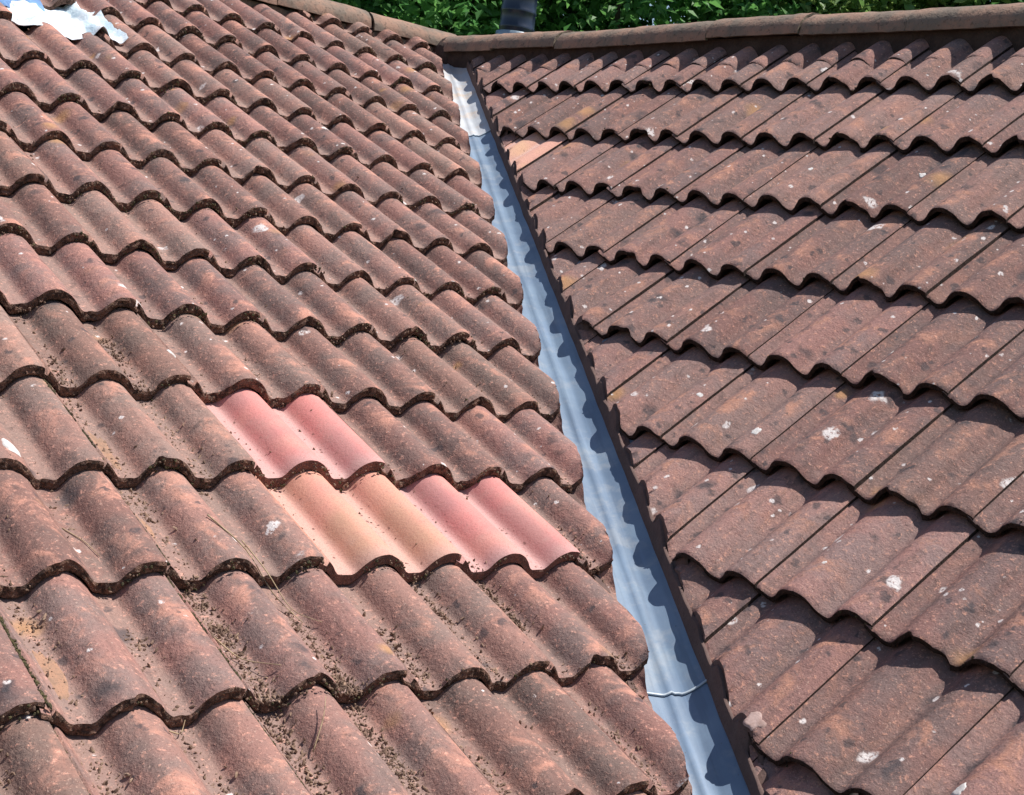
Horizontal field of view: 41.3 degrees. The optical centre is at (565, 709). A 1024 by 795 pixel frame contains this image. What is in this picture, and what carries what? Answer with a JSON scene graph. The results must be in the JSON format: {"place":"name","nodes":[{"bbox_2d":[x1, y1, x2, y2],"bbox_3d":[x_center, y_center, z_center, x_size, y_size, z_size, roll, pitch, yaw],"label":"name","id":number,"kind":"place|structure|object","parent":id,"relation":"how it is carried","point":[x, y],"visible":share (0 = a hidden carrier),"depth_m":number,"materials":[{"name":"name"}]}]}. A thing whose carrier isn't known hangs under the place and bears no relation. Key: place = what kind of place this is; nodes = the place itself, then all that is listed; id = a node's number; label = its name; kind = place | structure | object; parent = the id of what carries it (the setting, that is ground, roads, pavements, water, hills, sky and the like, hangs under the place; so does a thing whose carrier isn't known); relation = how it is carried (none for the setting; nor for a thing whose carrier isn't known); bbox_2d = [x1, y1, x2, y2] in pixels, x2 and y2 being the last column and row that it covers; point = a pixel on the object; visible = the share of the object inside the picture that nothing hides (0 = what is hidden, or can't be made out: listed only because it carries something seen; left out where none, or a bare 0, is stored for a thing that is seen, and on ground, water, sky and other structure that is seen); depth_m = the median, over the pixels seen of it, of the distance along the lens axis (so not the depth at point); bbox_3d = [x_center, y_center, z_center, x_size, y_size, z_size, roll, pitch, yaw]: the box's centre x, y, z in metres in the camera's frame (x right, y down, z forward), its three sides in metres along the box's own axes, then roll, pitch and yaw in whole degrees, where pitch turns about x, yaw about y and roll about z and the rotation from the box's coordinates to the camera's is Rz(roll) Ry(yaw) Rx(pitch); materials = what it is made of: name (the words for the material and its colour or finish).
{"place":"outdoors","nodes":[
{"label":"outdoors","id":0,"kind":"place"},
{"bbox_2d":[331,0,624,35],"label":"leafy tree","id":1,"kind":"object","parent":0,"point":[467,17],"visible":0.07,"depth_m":10.54,"materials":[{"name":"green plant"}]},
{"bbox_2d":[13,4,1018,308],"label":"house","id":2,"kind":"structure","parent":0,"point":[23,28],"depth_m":4.50,"materials":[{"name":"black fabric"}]},
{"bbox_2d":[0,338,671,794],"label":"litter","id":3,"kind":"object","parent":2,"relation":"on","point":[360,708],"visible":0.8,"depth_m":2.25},
{"bbox_2d":[0,14,674,794],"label":"debris","id":4,"kind":"object","parent":2,"relation":"on","point":[340,684],"visible":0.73,"depth_m":2.25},
{"bbox_2d":[648,682,749,794],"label":"valley liner","id":5,"kind":"object","parent":2,"relation":"on","point":[692,720],"visible":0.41,"depth_m":2.52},
{"bbox_2d":[531,362,637,692],"bbox_3d":[-0.072,-0.870,3.612,0.033,2.321,6.480,4,18,-15],"label":"mortar bed","id":6,"kind":"object","parent":5,"relation":"on","point":[597,578],"visible":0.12,"depth_m":2.88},
{"bbox_2d":[463,249,523,309],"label":"roof tile","id":7,"kind":"object","parent":6,"relation":"on","point":[505,279],"visible":0.5,"depth_m":4.07,"materials":[{"name":"concrete"}]},
{"bbox_2d":[412,202,507,263],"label":"roof tile","id":8,"kind":"object","parent":7,"relation":"on","point":[465,231],"visible":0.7,"depth_m":4.28,"materials":[{"name":"concrete"}]},
{"bbox_2d":[465,342,559,421],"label":"roof tile","id":9,"kind":"object","parent":6,"relation":"on","point":[532,379],"visible":0.5,"depth_m":3.53,"materials":[{"name":"concrete"}]},
{"bbox_2d":[430,289,540,361],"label":"roof tile","id":10,"kind":"object","parent":9,"relation":"on","point":[491,322],"visible":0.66,"depth_m":3.74,"materials":[{"name":"concrete"}]},
{"bbox_2d":[357,232,501,304],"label":"roof tile","id":11,"kind":"object","parent":10,"relation":"on","point":[433,270],"visible":0.64,"depth_m":3.91,"materials":[{"name":"concrete"}]},
{"bbox_2d":[332,190,449,253],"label":"roof tile","id":12,"kind":"object","parent":11,"relation":"on","point":[379,228],"visible":0.79,"depth_m":4.08,"materials":[{"name":"concrete"}]},
{"bbox_2d":[285,145,399,206],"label":"roof tile","id":13,"kind":"object","parent":12,"relation":"on","point":[337,174],"visible":0.77,"depth_m":4.26,"materials":[{"name":"concrete"}]},
{"bbox_2d":[515,476,612,575],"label":"roof tile","id":14,"kind":"object","parent":6,"relation":"on","point":[566,512],"visible":0.55,"depth_m":2.99,"materials":[{"name":"concrete"}]},
{"bbox_2d":[452,405,583,491],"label":"roof tile","id":15,"kind":"object","parent":14,"relation":"on","point":[523,448],"visible":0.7,"depth_m":3.19,"materials":[{"name":"concrete"}]},
{"bbox_2d":[387,334,537,422],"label":"roof tile","id":16,"kind":"object","parent":15,"relation":"on","point":[506,400],"visible":0.71,"depth_m":3.37,"materials":[{"name":"concrete"}]},
{"bbox_2d":[319,277,469,353],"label":"roof tile","id":17,"kind":"object","parent":16,"relation":"on","point":[394,315],"visible":0.72,"depth_m":3.54,"materials":[{"name":"concrete"}]},
{"bbox_2d":[284,224,414,295],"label":"roof tile","id":18,"kind":"object","parent":17,"relation":"on","point":[345,257],"visible":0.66,"depth_m":3.72,"materials":[{"name":"concrete"}]},
{"bbox_2d":[241,173,361,241],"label":"roof tile","id":19,"kind":"object","parent":18,"relation":"on","point":[313,207],"visible":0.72,"depth_m":3.90,"materials":[{"name":"concrete"}]},
{"bbox_2d":[198,129,314,192],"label":"roof tile","id":20,"kind":"object","parent":19,"relation":"on","point":[279,168],"visible":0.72,"depth_m":4.07,"materials":[{"name":"concrete"}]},
{"bbox_2d":[158,86,269,146],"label":"roof tile","id":21,"kind":"object","parent":20,"relation":"on","point":[197,117],"visible":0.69,"depth_m":4.25,"materials":[{"name":"tile"}]},
{"bbox_2d":[548,663,688,794],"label":"roof tile","id":22,"kind":"object","parent":6,"relation":"on","point":[622,705],"visible":0.46,"depth_m":2.44,"materials":[{"name":"concrete"}]},
{"bbox_2d":[473,561,648,685],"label":"roof tile","id":23,"kind":"object","parent":22,"relation":"on","point":[586,619],"visible":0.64,"depth_m":2.66,"materials":[{"name":"concrete"}]},
{"bbox_2d":[397,473,579,580],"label":"roof tile","id":24,"kind":"object","parent":23,"relation":"on","point":[470,529],"visible":0.74,"depth_m":2.83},
{"bbox_2d":[318,396,501,489],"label":"roof tile","id":25,"kind":"object","parent":24,"relation":"on","point":[416,441],"visible":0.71,"depth_m":3.00,"materials":[{"name":"concrete"}]},
{"bbox_2d":[257,322,434,414],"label":"roof tile","id":26,"kind":"object","parent":25,"relation":"on","point":[349,370],"visible":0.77,"depth_m":3.18,"materials":[{"name":"concrete"}]},
{"bbox_2d":[225,263,371,344],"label":"roof tile","id":27,"kind":"object","parent":26,"relation":"on","point":[298,300],"visible":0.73,"depth_m":3.35,"materials":[{"name":"concrete"}]},
{"bbox_2d":[179,206,316,283],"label":"roof tile","id":28,"kind":"object","parent":27,"relation":"on","point":[219,238],"visible":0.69,"depth_m":3.54,"materials":[{"name":"concrete"}]},
{"bbox_2d":[136,157,266,226],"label":"roof tile","id":29,"kind":"object","parent":28,"relation":"on","point":[224,192],"visible":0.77,"depth_m":3.71,"materials":[{"name":"concrete"}]},
{"bbox_2d":[80,105,221,176],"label":"roof tile","id":30,"kind":"object","parent":29,"relation":"on","point":[128,132],"visible":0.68,"depth_m":3.89,"materials":[{"name":"concrete"}]},
{"bbox_2d":[64,67,179,129],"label":"roof tile","id":31,"kind":"object","parent":30,"relation":"on","point":[94,90],"visible":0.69,"depth_m":4.06,"materials":[{"name":"tile"}]},
{"bbox_2d":[9,20,140,87],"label":"roof tile","id":32,"kind":"object","parent":31,"relation":"on","point":[50,41],"visible":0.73,"depth_m":4.25,"materials":[{"name":"tile"}]},
{"bbox_2d":[625,790,645,794],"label":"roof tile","id":33,"kind":"object","parent":6,"relation":"on","point":[639,792],"visible":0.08,"depth_m":2.27,"materials":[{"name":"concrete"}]},
{"bbox_2d":[413,670,648,794],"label":"roof tile","id":34,"kind":"object","parent":33,"relation":"on","point":[593,757],"visible":0.7,"depth_m":2.29,"materials":[{"name":"concrete"}]},
{"bbox_2d":[325,562,549,699],"bbox_3d":[-0.267,-0.167,2.492,0.309,0.101,0.412,-7,45,-39],"label":"roof tile","id":35,"kind":"object","parent":34,"relation":"on","point":[390,595],"visible":0.74,"depth_m":2.46,"materials":[{"name":"concrete"}]},
{"bbox_2d":[253,470,461,584],"bbox_3d":[-0.443,-0.383,2.677,0.309,0.101,0.407,-7,45,-39],"label":"roof tile","id":36,"kind":"object","parent":35,"relation":"on","point":[349,541],"visible":0.78,"depth_m":2.64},
{"bbox_2d":[204,388,384,487],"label":"roof tile","id":37,"kind":"object","parent":36,"relation":"on","point":[256,423],"visible":0.73,"depth_m":2.82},
{"bbox_2d":[133,311,320,407],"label":"roof tile","id":38,"kind":"object","parent":37,"relation":"on","point":[195,345],"visible":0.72,"depth_m":2.99,"materials":[{"name":"concrete"}]},
{"bbox_2d":[103,248,259,333],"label":"roof tile","id":39,"kind":"object","parent":38,"relation":"on","point":[142,275],"visible":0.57,"depth_m":3.17,"materials":[{"name":"concrete"}]},
{"bbox_2d":[59,189,209,269],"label":"roof tile","id":40,"kind":"object","parent":39,"relation":"on","point":[110,229],"visible":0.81,"depth_m":3.34,"materials":[{"name":"concrete"}]},
{"bbox_2d":[7,134,160,211],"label":"roof tile","id":41,"kind":"object","parent":40,"relation":"on","point":[122,179],"visible":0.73,"depth_m":3.52,"materials":[{"name":"concrete"}]},
{"bbox_2d":[0,90,120,160],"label":"roof tile","id":42,"kind":"object","parent":41,"relation":"on","point":[76,128],"visible":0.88,"depth_m":3.69,"materials":[{"name":"tile"}]},
{"bbox_2d":[469,131,706,696],"bbox_3d":[-0.078,-1.234,4.032,0.300,1.348,3.506,4,18,-15],"label":"valley liner","id":43,"kind":"object","parent":5,"relation":"on","point":[644,596],"visible":0.44,"depth_m":3.32,"materials":[{"name":"metal"}]},
{"bbox_2d":[607,344,753,439],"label":"roof tile","id":44,"kind":"object","parent":43,"relation":"on","point":[659,398],"visible":0.82,"depth_m":3.39,"materials":[{"name":"concrete"}]},
{"bbox_2d":[660,273,833,361],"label":"roof tile","id":45,"kind":"object","parent":44,"relation":"on","point":[749,318],"visible":0.88,"depth_m":3.49,"materials":[{"name":"concrete"}]},
{"bbox_2d":[746,206,910,289],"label":"roof tile","id":46,"kind":"object","parent":45,"relation":"on","point":[827,250],"visible":0.89,"depth_m":3.58,"materials":[{"name":"concrete"}]},
{"bbox_2d":[816,141,985,221],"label":"roof tile","id":47,"kind":"object","parent":46,"relation":"on","point":[895,181],"visible":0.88,"depth_m":3.68,"materials":[{"name":"concrete"}]},
{"bbox_2d":[889,81,1023,154],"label":"roof tile","id":48,"kind":"object","parent":47,"relation":"on","point":[982,117],"visible":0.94,"depth_m":3.79,"materials":[{"name":"tile"}]},
{"bbox_2d":[466,61,768,794],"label":"mortar bed","id":49,"kind":"object","parent":5,"relation":"on","point":[740,741],"visible":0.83,"depth_m":3.10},
{"bbox_2d":[563,256,673,330],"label":"roof tile","id":50,"kind":"object","parent":49,"relation":"on","point":[601,293],"visible":0.74,"depth_m":3.91,"materials":[{"name":"concrete"}]},
{"bbox_2d":[550,247,605,292],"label":"roof tile","id":51,"kind":"object","parent":50,"relation":"on","point":[569,271],"visible":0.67,"depth_m":4.10,"materials":[{"name":"concrete"}]},
{"bbox_2d":[545,191,676,259],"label":"roof tile","id":52,"kind":"object","parent":51,"relation":"on","point":[609,225],"visible":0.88,"depth_m":4.22,"materials":[{"name":"concrete"}]},
{"bbox_2d":[530,186,613,242],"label":"roof tile","id":53,"kind":"object","parent":52,"relation":"on","point":[557,215],"visible":0.81,"depth_m":4.45,"materials":[{"name":"concrete"}]},
{"bbox_2d":[556,133,680,197],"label":"roof tile","id":54,"kind":"object","parent":53,"relation":"on","point":[616,165],"visible":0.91,"depth_m":4.53,"materials":[{"name":"concrete"}]},
{"bbox_2d":[614,85,743,144],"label":"roof tile","id":55,"kind":"object","parent":54,"relation":"on","point":[680,114],"visible":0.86,"depth_m":4.62,"materials":[{"name":"tile"}]},
{"bbox_2d":[606,136,745,203],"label":"roof tile","id":56,"kind":"object","parent":52,"relation":"on","point":[677,169],"visible":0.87,"depth_m":4.31,"materials":[{"name":"concrete"}]},
{"bbox_2d":[672,83,809,147],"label":"roof tile","id":57,"kind":"object","parent":56,"relation":"on","point":[742,116],"visible":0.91,"depth_m":4.41,"materials":[{"name":"tile"}]},
{"bbox_2d":[598,195,746,269],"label":"roof tile","id":58,"kind":"object","parent":50,"relation":"on","point":[671,234],"visible":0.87,"depth_m":4.00,"materials":[{"name":"concrete"}]},
{"bbox_2d":[670,138,817,208],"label":"roof tile","id":59,"kind":"object","parent":58,"relation":"on","point":[742,175],"visible":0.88,"depth_m":4.10,"materials":[{"name":"concrete"}]},
{"bbox_2d":[742,82,883,149],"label":"roof tile","id":60,"kind":"object","parent":59,"relation":"on","point":[810,116],"visible":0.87,"depth_m":4.20,"materials":[{"name":"tile"}]},
{"bbox_2d":[584,330,670,400],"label":"roof tile","id":61,"kind":"object","parent":49,"relation":"on","point":[620,358],"visible":0.65,"depth_m":3.62,"materials":[{"name":"concrete"}]},
{"bbox_2d":[589,264,750,346],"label":"roof tile","id":62,"kind":"object","parent":61,"relation":"on","point":[671,306],"visible":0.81,"depth_m":3.70,"materials":[{"name":"concrete"}]},
{"bbox_2d":[664,200,824,279],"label":"roof tile","id":63,"kind":"object","parent":62,"relation":"on","point":[744,241],"visible":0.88,"depth_m":3.79,"materials":[{"name":"concrete"}]},
{"bbox_2d":[743,139,897,214],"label":"roof tile","id":64,"kind":"object","parent":63,"relation":"on","point":[840,167],"visible":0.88,"depth_m":3.89,"materials":[{"name":"concrete"}]},
{"bbox_2d":[815,81,962,152],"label":"roof tile","id":65,"kind":"object","parent":64,"relation":"on","point":[901,111],"visible":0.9,"depth_m":3.99,"materials":[{"name":"tile"}]},
{"bbox_2d":[876,42,1012,93],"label":"roof tile","id":66,"kind":"object","parent":65,"relation":"on","point":[930,75],"visible":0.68,"depth_m":4.07,"materials":[{"name":"tile"}]},
{"bbox_2d":[632,440,754,546],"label":"roof tile","id":67,"kind":"object","parent":49,"relation":"on","point":[687,483],"visible":0.73,"depth_m":3.09,"materials":[{"name":"concrete"}]},
{"bbox_2d":[661,360,845,462],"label":"roof tile","id":68,"kind":"object","parent":67,"relation":"on","point":[775,400],"visible":0.88,"depth_m":3.18,"materials":[{"name":"concrete"}]},
{"bbox_2d":[746,283,929,379],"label":"roof tile","id":69,"kind":"object","parent":68,"relation":"on","point":[835,332],"visible":0.86,"depth_m":3.28,"materials":[{"name":"concrete"}]},
{"bbox_2d":[831,212,1010,301],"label":"roof tile","id":70,"kind":"object","parent":69,"relation":"on","point":[932,254],"visible":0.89,"depth_m":3.37,"materials":[{"name":"concrete"}]},
{"bbox_2d":[903,143,1023,228],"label":"roof tile","id":71,"kind":"object","parent":70,"relation":"on","point":[977,191],"visible":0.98,"depth_m":3.49,"materials":[{"name":"concrete"}]},
{"bbox_2d":[703,594,874,744],"bbox_3d":[0.393,-0.109,2.598,0.408,0.080,0.313,-44,42,-17],"label":"roof tile","id":72,"kind":"object","parent":49,"relation":"on","point":[780,661],"visible":0.74,"depth_m":2.57,"materials":[{"name":"concrete"}]},
{"bbox_2d":[674,559,761,643],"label":"roof tile","id":73,"kind":"object","parent":72,"relation":"on","point":[716,607],"visible":0.62,"depth_m":2.75,"materials":[{"name":"concrete"}]},
{"bbox_2d":[666,465,857,588],"bbox_3d":[0.427,-0.420,2.905,0.412,0.083,0.313,-44,41,-17],"label":"roof tile","id":74,"kind":"object","parent":73,"relation":"on","point":[755,527],"visible":0.74,"depth_m":2.87,"materials":[{"name":"concrete"}]},
{"bbox_2d":[749,376,952,491],"bbox_3d":[0.647,-0.633,2.998,0.410,0.084,0.314,-44,41,-17],"label":"roof tile","id":75,"kind":"object","parent":74,"relation":"on","point":[853,439],"visible":0.83,"depth_m":2.96,"materials":[{"name":"concrete"}]},
{"bbox_2d":[841,296,1023,398],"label":"roof tile","id":76,"kind":"object","parent":75,"relation":"on","point":[951,346],"visible":0.95,"depth_m":3.06,"materials":[{"name":"concrete"}]},
{"bbox_2d":[921,229,1023,315],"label":"roof tile","id":77,"kind":"object","parent":76,"relation":"on","point":[989,280],"visible":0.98,"depth_m":3.17,"materials":[{"name":"concrete"}]},
{"bbox_2d":[755,492,978,626],"bbox_3d":[0.613,-0.325,2.691,0.411,0.084,0.314,-44,41,-17],"label":"roof tile","id":78,"kind":"object","parent":72,"relation":"on","point":[884,555],"visible":0.81,"depth_m":2.65,"materials":[{"name":"concrete"}]},
{"bbox_2d":[847,399,1023,520],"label":"roof tile","id":79,"kind":"object","parent":78,"relation":"on","point":[969,462],"visible":0.91,"depth_m":2.76,"materials":[{"name":"concrete"}]},
{"bbox_2d":[942,332,1023,421],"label":"roof tile","id":80,"kind":"object","parent":79,"relation":"on","point":[998,378],"visible":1,"depth_m":2.91,"materials":[{"name":"concrete"}]},
{"bbox_2d":[753,756,863,794],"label":"roof tile","id":81,"kind":"object","parent":49,"relation":"on","point":[793,778],"visible":0.27,"depth_m":2.33,"materials":[{"name":"concrete"}]},
{"bbox_2d":[751,636,1013,794],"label":"roof tile","id":82,"kind":"object","parent":81,"relation":"on","point":[902,717],"visible":0.81,"depth_m":2.35,"materials":[{"name":"concrete"}]},
{"bbox_2d":[864,528,1023,677],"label":"roof tile","id":83,"kind":"object","parent":82,"relation":"on","point":[958,608],"visible":0.95,"depth_m":2.46,"materials":[{"name":"concrete"}]},
{"bbox_2d":[448,27,1023,67],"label":"mortar bed","id":84,"kind":"object","parent":2,"relation":"on","point":[976,39],"visible":0.29,"depth_m":4.70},
{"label":"roof tile","id":85,"kind":"object","parent":2,"relation":"on","visible":0},
{"bbox_2d":[242,680,498,794],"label":"roof tile","id":86,"kind":"object","parent":85,"relation":"on","point":[413,732],"visible":0.69,"depth_m":2.13,"materials":[{"name":"concrete"}]},
{"bbox_2d":[166,566,406,712],"bbox_3d":[-0.505,-0.146,2.309,0.309,0.101,0.413,-7,45,-39],"label":"roof tile","id":87,"kind":"object","parent":86,"relation":"on","point":[267,632],"visible":0.66,"depth_m":2.28,"materials":[{"name":"concrete"}]},
{"bbox_2d":[104,466,323,589],"bbox_3d":[-0.676,-0.356,2.486,0.309,0.101,0.412,-7,45,-39],"label":"roof tile","id":88,"kind":"object","parent":87,"relation":"on","point":[260,518],"visible":0.75,"depth_m":2.45,"materials":[{"name":"concrete"}]},
{"bbox_2d":[47,379,254,488],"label":"roof tile","id":89,"kind":"object","parent":88,"relation":"on","point":[113,413],"visible":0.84,"depth_m":2.63,"materials":[{"name":"concrete"}]},
{"bbox_2d":[0,299,190,400],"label":"roof tile","id":90,"kind":"object","parent":89,"relation":"on","point":[55,325],"visible":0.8,"depth_m":2.81,"materials":[{"name":"concrete"}]},
{"bbox_2d":[0,232,135,320],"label":"roof tile","id":91,"kind":"object","parent":90,"relation":"on","point":[73,275],"visible":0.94,"depth_m":2.97,"materials":[{"name":"concrete"}]},
{"bbox_2d":[0,181,88,254],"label":"roof tile","id":92,"kind":"object","parent":91,"relation":"on","point":[52,226],"visible":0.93,"depth_m":3.19,"materials":[{"name":"concrete"}]},
{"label":"roof tile","id":93,"kind":"object","parent":2,"relation":"on","visible":0},
{"bbox_2d":[51,699,309,794],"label":"roof tile","id":94,"kind":"object","parent":93,"relation":"on","point":[141,745],"visible":0.62,"depth_m":1.96,"materials":[{"name":"concrete"}]},
{"bbox_2d":[0,571,245,735],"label":"roof tile","id":95,"kind":"object","parent":94,"relation":"on","point":[111,680],"visible":0.87,"depth_m":2.08,"materials":[{"name":"concrete"}]},
{"bbox_2d":[0,469,166,597],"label":"roof tile","id":96,"kind":"object","parent":95,"relation":"on","point":[37,545],"visible":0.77,"depth_m":2.26,"materials":[{"name":"concrete"}]},
{"bbox_2d":[0,375,103,489],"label":"roof tile","id":97,"kind":"object","parent":96,"relation":"on","point":[57,447],"visible":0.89,"depth_m":2.47,"materials":[{"name":"concrete"}]},
{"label":"roof tile","id":98,"kind":"object","parent":2,"relation":"on","visible":0},
{"bbox_2d":[0,713,88,794],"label":"roof tile","id":99,"kind":"object","parent":98,"relation":"on","point":[37,760],"visible":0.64,"depth_m":1.83,"materials":[{"name":"concrete"}]},
{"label":"roof tile","id":100,"kind":"object","parent":2,"relation":"on","visible":0},
{"bbox_2d":[905,688,1023,794],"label":"roof tile","id":101,"kind":"object","parent":100,"relation":"on","point":[984,755],"visible":0.96,"depth_m":2.22,"materials":[{"name":"concrete"}]},
{"bbox_2d":[536,0,843,31],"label":"leafy tree","id":102,"kind":"object","parent":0,"point":[582,16],"visible":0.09,"depth_m":11.24,"materials":[{"name":"green plant"}]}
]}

